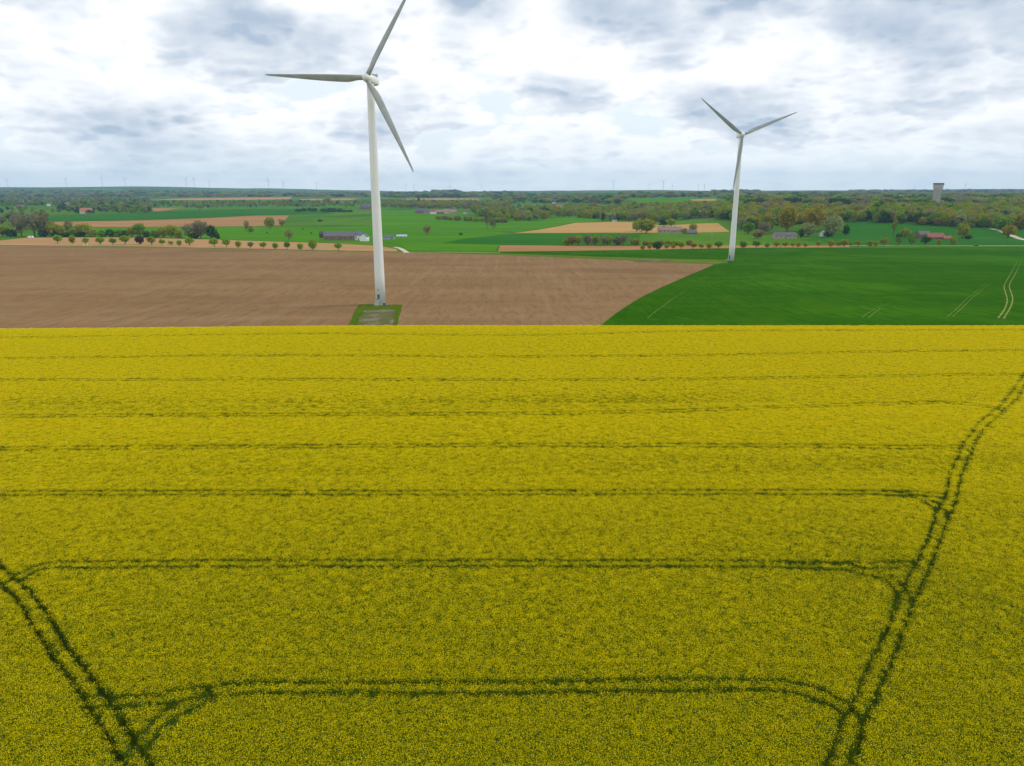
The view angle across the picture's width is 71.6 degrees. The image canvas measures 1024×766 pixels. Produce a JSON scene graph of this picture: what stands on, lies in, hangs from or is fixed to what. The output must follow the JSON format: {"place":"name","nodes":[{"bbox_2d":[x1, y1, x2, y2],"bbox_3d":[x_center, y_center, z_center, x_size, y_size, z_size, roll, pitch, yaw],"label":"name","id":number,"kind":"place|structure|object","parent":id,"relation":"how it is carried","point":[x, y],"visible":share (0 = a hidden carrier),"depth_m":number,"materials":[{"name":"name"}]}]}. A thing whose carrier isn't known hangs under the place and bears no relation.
{"place":"outdoors","nodes":[
{"label":"outdoors","id":0,"kind":"place"},
{"bbox_2d":[54,215,288,226],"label":"brown field","id":1,"kind":"structure","parent":0,"point":[240,220],"depth_m":1432.07,"materials":[{"name":"soil"}]},
{"bbox_2d":[48,209,329,220],"bbox_3d":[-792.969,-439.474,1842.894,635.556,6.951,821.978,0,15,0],"label":"green field","id":2,"kind":"structure","parent":0,"point":[189,214],"depth_m":1763.86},
{"bbox_2d":[153,197,291,199],"bbox_3d":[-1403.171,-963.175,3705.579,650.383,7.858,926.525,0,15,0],"label":"tan field","id":3,"kind":"structure","parent":0,"point":[262,198],"depth_m":3614.37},
{"bbox_2d":[91,226,372,242],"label":"light meadow","id":4,"kind":"structure","parent":0,"point":[272,234],"depth_m":1013.26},
{"bbox_2d":[300,198,355,199],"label":"tan field","id":5,"kind":"structure","parent":0,"point":[333,199],"depth_m":3534.57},
{"bbox_2d":[302,205,383,207],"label":"green field","id":6,"kind":"structure","parent":0,"point":[343,206],"depth_m":2462.05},
{"bbox_2d":[0,246,711,329],"bbox_3d":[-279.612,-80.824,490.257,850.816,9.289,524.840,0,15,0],"label":"ploughed field","id":7,"kind":"structure","parent":0,"point":[51,287],"depth_m":377.26,"materials":[{"name":"soil"}]},
{"bbox_2d":[265,0,413,305],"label":"wind turbine","id":8,"kind":"object","parent":7,"relation":"on","point":[371,81],"visible":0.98,"depth_m":287.62,"materials":[{"name":"paint"}]},
{"bbox_2d":[349,304,401,326],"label":"grass","id":9,"kind":"structure","parent":7,"relation":"on","point":[358,312],"depth_m":291.34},
{"bbox_2d":[358,309,395,326],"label":"gravel pad","id":10,"kind":"object","parent":9,"relation":"on","point":[383,317],"visible":0.89,"depth_m":266.99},
{"bbox_2d":[406,198,478,199],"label":"tan field","id":11,"kind":"structure","parent":0,"point":[445,199],"depth_m":3626.20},
{"bbox_2d":[382,232,509,250],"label":"field","id":12,"kind":"structure","parent":0,"point":[429,242],"depth_m":812.92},
{"bbox_2d":[381,209,537,232],"bbox_3d":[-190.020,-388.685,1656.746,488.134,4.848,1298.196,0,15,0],"label":"field","id":13,"kind":"structure","parent":0,"point":[401,221],"depth_m":1313.23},
{"bbox_2d":[0,186,1020,197],"bbox_3d":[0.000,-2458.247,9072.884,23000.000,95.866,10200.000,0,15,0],"label":"distant hills","id":14,"kind":"structure","parent":0,"point":[151,188],"depth_m":6936.75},
{"bbox_2d":[0,190,1023,325],"bbox_3d":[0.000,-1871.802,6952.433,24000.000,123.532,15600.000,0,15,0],"label":"ground","id":15,"kind":"structure","parent":0,"point":[359,217],"depth_m":1263.16,"materials":[{"name":"green plant"}]},
{"bbox_2d":[0,225,9,236],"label":"tree","id":16,"kind":"object","parent":15,"relation":"on","point":[2,230],"visible":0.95,"depth_m":921.01,"materials":[{"name":"green plant"}]},
{"bbox_2d":[5,229,16,236],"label":"bush","id":17,"kind":"object","parent":15,"relation":"on","point":[14,232],"visible":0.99,"depth_m":921.65,"materials":[{"name":"green plant"}]},
{"bbox_2d":[8,215,28,236],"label":"tree","id":18,"kind":"object","parent":15,"relation":"on","point":[19,228],"visible":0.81,"depth_m":925.39,"materials":[{"name":"green plant"}]},
{"bbox_2d":[0,202,54,227],"bbox_3d":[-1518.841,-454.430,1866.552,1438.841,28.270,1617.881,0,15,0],"label":"woodland","id":19,"kind":"object","parent":15,"relation":"on","point":[12,214],"visible":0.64,"depth_m":1585.27,"materials":[{"name":"green plant"}]},
{"bbox_2d":[19,211,47,236],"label":"tree","id":20,"kind":"object","parent":15,"relation":"on","point":[32,227],"visible":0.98,"depth_m":916.51,"materials":[{"name":"green plant"}]},
{"bbox_2d":[35,216,50,236],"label":"tree","id":21,"kind":"object","parent":15,"relation":"on","point":[42,221],"visible":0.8,"depth_m":921.70,"materials":[{"name":"green plant"}]},
{"bbox_2d":[37,230,48,236],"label":"bush","id":22,"kind":"object","parent":15,"relation":"on","point":[40,233],"visible":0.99,"depth_m":917.58,"materials":[{"name":"green plant"}]},
{"bbox_2d":[45,221,58,235],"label":"tree","id":23,"kind":"object","parent":15,"relation":"on","point":[50,229],"visible":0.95,"depth_m":915.73,"materials":[{"name":"green plant"}]},
{"bbox_2d":[52,235,62,242],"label":"tree","id":24,"kind":"object","parent":15,"relation":"on","point":[56,238],"visible":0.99,"depth_m":769.43,"materials":[{"name":"green plant"}]},
{"bbox_2d":[54,225,65,234],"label":"tree","id":25,"kind":"object","parent":15,"relation":"on","point":[59,229],"visible":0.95,"depth_m":917.50,"materials":[{"name":"green plant"}]},
{"bbox_2d":[62,218,73,230],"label":"tree","id":26,"kind":"object","parent":15,"relation":"on","point":[66,226],"visible":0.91,"depth_m":924.09,"materials":[{"name":"green plant"}]},
{"bbox_2d":[0,196,149,205],"bbox_3d":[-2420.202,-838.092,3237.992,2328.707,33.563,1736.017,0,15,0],"label":"woodland","id":27,"kind":"object","parent":15,"relation":"on","point":[9,200],"visible":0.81,"depth_m":2941.66,"materials":[{"name":"green plant"}]},
{"bbox_2d":[71,223,92,236],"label":"tree","id":28,"kind":"object","parent":15,"relation":"on","point":[83,227],"visible":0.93,"depth_m":918.05,"materials":[{"name":"green plant"}]},
{"bbox_2d":[79,207,92,213],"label":"house","id":29,"kind":"structure","parent":15,"relation":"on","point":[81,210],"depth_m":1811.38,"materials":[{"name":"paint"}]},
{"bbox_2d":[86,229,96,236],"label":"bush","id":30,"kind":"object","parent":15,"relation":"on","point":[91,232],"visible":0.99,"depth_m":919.02,"materials":[{"name":"green plant"}]},
{"bbox_2d":[56,201,152,212],"bbox_3d":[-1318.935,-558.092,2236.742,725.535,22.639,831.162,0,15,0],"label":"woodland","id":31,"kind":"object","parent":15,"relation":"on","point":[119,207],"visible":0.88,"depth_m":2063.39,"materials":[{"name":"green plant"}]},
{"bbox_2d":[112,229,122,236],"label":"bush","id":32,"kind":"object","parent":15,"relation":"on","point":[117,233],"visible":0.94,"depth_m":915.54,"materials":[{"name":"green plant"}]},
{"bbox_2d":[119,235,129,241],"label":"tree","id":33,"kind":"object","parent":15,"relation":"on","point":[123,238],"visible":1,"depth_m":753.68,"materials":[{"name":"green plant"}]},
{"bbox_2d":[126,225,134,236],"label":"tree","id":34,"kind":"object","parent":15,"relation":"on","point":[130,231],"visible":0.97,"depth_m":909.09,"materials":[{"name":"green plant"}]},
{"bbox_2d":[134,235,143,243],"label":"tree","id":35,"kind":"object","parent":15,"relation":"on","point":[139,239],"visible":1,"depth_m":753.72,"materials":[{"name":"purple plant"}]},
{"bbox_2d":[132,222,146,235],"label":"tree","id":36,"kind":"object","parent":15,"relation":"on","point":[138,229],"visible":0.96,"depth_m":907.93,"materials":[{"name":"green plant"}]},
{"bbox_2d":[149,229,159,237],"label":"bush","id":37,"kind":"object","parent":15,"relation":"on","point":[153,233],"visible":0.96,"depth_m":897.11,"materials":[{"name":"green plant"}]},
{"bbox_2d":[156,226,167,236],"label":"tree","id":38,"kind":"object","parent":15,"relation":"on","point":[160,233],"visible":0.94,"depth_m":891.51,"materials":[{"name":"green plant"}]},
{"bbox_2d":[152,208,178,210],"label":"brown patch","id":39,"kind":"object","parent":15,"relation":"on","point":[159,209],"visible":0.86,"depth_m":2124.47,"materials":[{"name":"soil"}]},
{"bbox_2d":[163,224,176,237],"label":"tree","id":40,"kind":"object","parent":15,"relation":"on","point":[170,230],"visible":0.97,"depth_m":888.80,"materials":[{"name":"green plant"}]},
{"bbox_2d":[173,230,182,237],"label":"bush","id":41,"kind":"object","parent":15,"relation":"on","point":[177,234],"visible":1,"depth_m":885.68,"materials":[{"name":"green plant"}]},
{"bbox_2d":[180,223,192,236],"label":"tree","id":42,"kind":"object","parent":15,"relation":"on","point":[186,232],"visible":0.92,"depth_m":879.92,"materials":[{"name":"green plant"}]},
{"bbox_2d":[0,189,382,196],"bbox_3d":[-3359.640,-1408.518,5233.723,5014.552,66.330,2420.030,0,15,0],"label":"woodland","id":43,"kind":"object","parent":15,"relation":"on","point":[78,193],"visible":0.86,"depth_m":4867.00,"materials":[{"name":"green plant"}]},
{"bbox_2d":[0,237,396,250],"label":"stubble strip","id":44,"kind":"object","parent":15,"relation":"on","point":[197,243],"visible":0.7,"depth_m":756.69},
{"bbox_2d":[191,220,206,238],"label":"tree","id":45,"kind":"object","parent":15,"relation":"on","point":[198,228],"visible":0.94,"depth_m":871.97,"materials":[{"name":"green plant"}]},
{"bbox_2d":[205,225,216,237],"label":"tree","id":46,"kind":"object","parent":15,"relation":"on","point":[209,228],"visible":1,"depth_m":867.73,"materials":[{"name":"green plant"}]},
{"bbox_2d":[149,199,384,207],"bbox_3d":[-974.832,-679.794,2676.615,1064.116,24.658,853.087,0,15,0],"label":"woodland","id":47,"kind":"object","parent":15,"relation":"on","point":[282,202],"visible":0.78,"depth_m":2616.05,"materials":[{"name":"green plant"}]},
{"bbox_2d":[264,216,274,227],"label":"tree","id":48,"kind":"object","parent":15,"relation":"on","point":[269,221],"visible":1,"depth_m":1161.75,"materials":[{"name":"green plant"}]},
{"bbox_2d":[283,230,293,237],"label":"tree","id":49,"kind":"object","parent":15,"relation":"on","point":[288,233],"visible":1,"depth_m":844.40,"materials":[{"name":"green plant"}]},
{"bbox_2d":[308,239,316,248],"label":"tree","id":50,"kind":"object","parent":15,"relation":"on","point":[312,244],"visible":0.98,"depth_m":669.21,"materials":[{"name":"green plant"}]},
{"bbox_2d":[323,231,354,239],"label":"barn","id":51,"kind":"structure","parent":15,"relation":"on","point":[338,235],"depth_m":836.97,"materials":[{"name":"brick"}]},
{"bbox_2d":[354,230,361,239],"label":"farmhouse","id":52,"kind":"object","parent":15,"relation":"on","point":[358,234],"visible":0.64,"depth_m":843.60,"materials":[{"name":"brick"}]},
{"bbox_2d":[359,234,368,240],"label":"annex","id":53,"kind":"object","parent":15,"relation":"on","point":[364,237],"visible":0.91,"depth_m":818.69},
{"bbox_2d":[360,203,371,208],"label":"barn","id":54,"kind":"structure","parent":15,"relation":"on","point":[365,205],"depth_m":2240.05,"materials":[{"name":"brick"}]},
{"bbox_2d":[380,190,513,197],"bbox_3d":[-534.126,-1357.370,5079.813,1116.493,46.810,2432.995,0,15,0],"label":"woodland","id":55,"kind":"object","parent":15,"relation":"on","point":[427,194],"visible":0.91,"depth_m":4563.91,"materials":[{"name":"green plant"}]},
{"bbox_2d":[382,198,512,208],"bbox_3d":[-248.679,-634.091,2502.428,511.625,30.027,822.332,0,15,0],"label":"woodland","id":56,"kind":"object","parent":15,"relation":"on","point":[450,203],"visible":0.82,"depth_m":2412.11,"materials":[{"name":"green plant"}]},
{"bbox_2d":[483,206,489,225],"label":"tree","id":57,"kind":"object","parent":15,"relation":"on","point":[486,217],"visible":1,"depth_m":1121.41,"materials":[{"name":"green plant"}]},
{"bbox_2d":[0,325,1023,765],"bbox_3d":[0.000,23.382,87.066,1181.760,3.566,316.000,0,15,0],"label":"rapeseed crop","id":58,"kind":"object","parent":15,"relation":"on","point":[548,545],"visible":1,"depth_m":95.09,"materials":[{"name":"yellow plant"}]},
{"bbox_2d":[470,203,556,220],"bbox_3d":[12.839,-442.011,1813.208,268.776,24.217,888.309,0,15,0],"label":"woodland","id":59,"kind":"object","parent":15,"relation":"on","point":[528,212],"visible":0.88,"depth_m":1603.31,"materials":[{"name":"green plant"}]},
{"bbox_2d":[513,217,598,231],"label":"green strip","id":60,"kind":"object","parent":15,"relation":"on","point":[546,223],"visible":0.99,"depth_m":1349.07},
{"bbox_2d":[395,251,725,263],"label":"grass verge","id":61,"kind":"object","parent":15,"relation":"on","point":[699,261],"depth_m":566.81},
{"bbox_2d":[568,235,576,245],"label":"tree","id":62,"kind":"object","parent":15,"relation":"on","point":[572,239],"visible":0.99,"depth_m":737.00,"materials":[{"name":"green plant"}]},
{"bbox_2d":[583,234,592,245],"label":"tree","id":63,"kind":"object","parent":15,"relation":"on","point":[587,238],"visible":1,"depth_m":734.96,"materials":[{"name":"green plant"}]},
{"bbox_2d":[591,235,600,244],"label":"tree","id":64,"kind":"object","parent":15,"relation":"on","point":[595,241],"visible":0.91,"depth_m":741.35,"materials":[{"name":"green plant"}]},
{"bbox_2d":[605,212,615,218],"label":"tree","id":65,"kind":"object","parent":15,"relation":"on","point":[610,215],"visible":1,"depth_m":1432.03,"materials":[{"name":"green plant"}]},
{"bbox_2d":[612,235,622,244],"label":"bush","id":66,"kind":"object","parent":15,"relation":"on","point":[617,241],"visible":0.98,"depth_m":740.81,"materials":[{"name":"green plant"}]},
{"bbox_2d":[637,218,655,232],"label":"tree","id":67,"kind":"object","parent":15,"relation":"on","point":[646,224],"visible":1,"depth_m":998.06,"materials":[{"name":"green plant"}]},
{"bbox_2d":[554,200,742,221],"bbox_3d":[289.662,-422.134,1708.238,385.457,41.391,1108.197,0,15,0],"label":"woodland","id":68,"kind":"object","parent":15,"relation":"on","point":[656,211],"visible":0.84,"depth_m":1505.91,"materials":[{"name":"foliage"},{"name":"bark"}]},
{"bbox_2d":[653,241,662,249],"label":"tree","id":69,"kind":"object","parent":15,"relation":"on","point":[658,244],"visible":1,"depth_m":670.79,"materials":[{"name":"green plant"}]},
{"bbox_2d":[657,226,681,232],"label":"farmhouse","id":70,"kind":"object","parent":15,"relation":"on","point":[662,229],"visible":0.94,"depth_m":1013.87,"materials":[{"name":"stone"}]},
{"bbox_2d":[498,245,849,250],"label":"brown strip","id":71,"kind":"object","parent":15,"relation":"on","point":[535,248],"visible":0.8,"depth_m":707.04,"materials":[{"name":"soil"}]},
{"bbox_2d":[685,229,697,234],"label":"shed","id":72,"kind":"structure","parent":15,"relation":"on","point":[690,231],"depth_m":972.54,"materials":[{"name":"metal"}]},
{"bbox_2d":[430,189,1023,191],"bbox_3d":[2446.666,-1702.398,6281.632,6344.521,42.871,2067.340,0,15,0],"label":"woodland","id":73,"kind":"object","parent":15,"relation":"on","point":[907,190],"visible":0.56,"depth_m":6385.64,"materials":[{"name":"green plant"}]},
{"bbox_2d":[742,222,754,232],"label":"tree","id":74,"kind":"object","parent":15,"relation":"on","point":[747,227],"visible":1,"depth_m":956.65,"materials":[{"name":"green plant"}]},
{"bbox_2d":[489,190,1023,204],"bbox_3d":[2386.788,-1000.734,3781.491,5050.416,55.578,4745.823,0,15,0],"label":"woodland","id":75,"kind":"object","parent":15,"relation":"on","point":[813,197],"visible":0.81,"depth_m":2421.22,"materials":[{"name":"foliage"},{"name":"bark"}]},
{"bbox_2d":[752,229,764,237],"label":"tree","id":76,"kind":"object","parent":15,"relation":"on","point":[758,233],"visible":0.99,"depth_m":861.07,"materials":[{"name":"green plant"}]},
{"bbox_2d":[758,222,770,232],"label":"tree","id":77,"kind":"object","parent":15,"relation":"on","point":[764,227],"visible":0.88,"depth_m":938.02,"materials":[{"name":"green plant"}]},
{"bbox_2d":[768,217,777,228],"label":"poplar tree","id":78,"kind":"object","parent":15,"relation":"on","point":[772,222],"visible":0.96,"depth_m":1021.26,"materials":[{"name":"green plant"}]},
{"bbox_2d":[772,231,796,238],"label":"cottage","id":79,"kind":"structure","parent":15,"relation":"on","point":[781,235],"depth_m":865.30,"materials":[{"name":"stone"}]},
{"bbox_2d":[778,202,798,231],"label":"tree","id":80,"kind":"object","parent":15,"relation":"on","point":[789,217],"visible":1,"depth_m":962.01,"materials":[{"name":"green plant"}]},
{"bbox_2d":[737,200,845,229],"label":"woodland","id":81,"kind":"object","parent":15,"relation":"on","point":[756,214],"visible":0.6,"depth_m":1147.76,"materials":[{"name":"green plant"}]},
{"bbox_2d":[800,222,817,235],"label":"tree","id":82,"kind":"object","parent":15,"relation":"on","point":[807,229],"visible":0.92,"depth_m":890.96,"materials":[{"name":"green plant"}]},
{"bbox_2d":[801,204,826,228],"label":"tree","id":83,"kind":"object","parent":15,"relation":"on","point":[815,215],"visible":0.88,"depth_m":963.51,"materials":[{"name":"green plant"}]},
{"bbox_2d":[824,214,844,236],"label":"tree","id":84,"kind":"object","parent":15,"relation":"on","point":[831,225],"visible":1,"depth_m":874.50,"materials":[{"name":"green plant"}]},
{"bbox_2d":[842,224,849,235],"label":"tree","id":85,"kind":"object","parent":15,"relation":"on","point":[846,231],"visible":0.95,"depth_m":893.74,"materials":[{"name":"green plant"}]},
{"bbox_2d":[891,214,897,235],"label":"poplar tree","id":86,"kind":"object","parent":15,"relation":"on","point":[894,224],"visible":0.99,"depth_m":875.57,"materials":[{"name":"green plant"}]},
{"bbox_2d":[900,227,911,236],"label":"tree","id":87,"kind":"object","parent":15,"relation":"on","point":[904,232],"visible":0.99,"depth_m":854.62,"materials":[{"name":"green plant"}]},
{"bbox_2d":[907,235,915,244],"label":"tree","id":88,"kind":"object","parent":15,"relation":"on","point":[912,239],"visible":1,"depth_m":740.16,"materials":[{"name":"green plant"}]},
{"bbox_2d":[914,231,930,237],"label":"barn","id":89,"kind":"structure","parent":15,"relation":"on","point":[919,234],"depth_m":849.60,"materials":[{"name":"brick"}]},
{"bbox_2d":[921,236,931,244],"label":"tree","id":90,"kind":"object","parent":15,"relation":"on","point":[925,239],"visible":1,"depth_m":740.24,"materials":[{"name":"green plant"}]},
{"bbox_2d":[839,200,1023,227],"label":"woodland","id":91,"kind":"object","parent":15,"relation":"on","point":[983,213],"visible":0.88,"depth_m":1074.68,"materials":[{"name":"green plant"}]},
{"bbox_2d":[933,183,943,201],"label":"water tower","id":92,"kind":"structure","parent":15,"relation":"on","point":[937,189],"depth_m":1376.09,"materials":[{"name":"concrete"}]},
{"bbox_2d":[956,221,970,238],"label":"tree","id":93,"kind":"object","parent":15,"relation":"on","point":[963,228],"visible":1,"depth_m":839.35,"materials":[{"name":"green plant"}]},
{"bbox_2d":[992,216,1014,229],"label":"tree","id":94,"kind":"object","parent":15,"relation":"on","point":[1003,221],"visible":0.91,"depth_m":949.59,"materials":[{"name":"green plant"}]},
{"bbox_2d":[1001,224,1017,236],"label":"tree","id":95,"kind":"object","parent":15,"relation":"on","point":[1011,229],"visible":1,"depth_m":856.27,"materials":[{"name":"green plant"}]},
{"bbox_2d":[1013,211,1023,228],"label":"tree","id":96,"kind":"object","parent":15,"relation":"on","point":[1019,220],"visible":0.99,"depth_m":966.61,"materials":[{"name":"green plant"}]},
{"bbox_2d":[0,0,1023,191],"label":"sky","id":97,"kind":"structure","parent":0,"point":[493,95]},
{"bbox_2d":[444,234,639,244],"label":"green field","id":98,"kind":"structure","parent":0,"point":[533,239],"depth_m":856.33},
{"bbox_2d":[518,222,729,232],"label":"tan field","id":99,"kind":"structure","parent":0,"point":[607,227],"depth_m":1126.63,"materials":[{"name":"soil"}]},
{"bbox_2d":[636,259,670,261],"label":"crane pad","id":100,"kind":"object","parent":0,"point":[646,260],"visible":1,"depth_m":545.10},
{"bbox_2d":[630,198,687,202],"bbox_3d":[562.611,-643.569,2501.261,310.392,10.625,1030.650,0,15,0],"label":"green field","id":101,"kind":"structure","parent":0,"point":[654,200],"depth_m":2357.50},
{"bbox_2d":[500,247,1023,326],"bbox_3d":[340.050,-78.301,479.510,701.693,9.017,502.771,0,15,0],"label":"wheat field","id":102,"kind":"structure","parent":0,"point":[924,286],"depth_m":366.09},
{"bbox_2d":[701,98,796,261],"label":"wind turbine","id":103,"kind":"object","parent":102,"relation":"on","point":[740,135],"visible":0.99,"depth_m":519.53,"materials":[{"name":"paint"}]},
{"bbox_2d":[998,262,1016,317],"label":"wheel mark","id":104,"kind":"object","parent":102,"relation":"on","point":[1006,298],"visible":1,"depth_m":315.73,"materials":[{"name":"soil"}]},
{"bbox_2d":[1003,267,1018,318],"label":"wheel mark","id":105,"kind":"object","parent":102,"relation":"on","point":[1012,299],"visible":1,"depth_m":309.14,"materials":[{"name":"soil"}]},
{"bbox_2d":[803,221,1023,245],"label":"hill field","id":106,"kind":"structure","parent":0,"point":[864,232],"depth_m":895.86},
{"bbox_2d":[924,232,944,238],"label":"farm building","id":107,"kind":"structure","parent":106,"relation":"on","point":[935,235],"depth_m":835.29,"materials":[{"name":"brick"}]},
{"bbox_2d":[845,245,1023,245],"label":"country road","id":108,"kind":"structure","parent":0,"point":[962,245],"depth_m":735.89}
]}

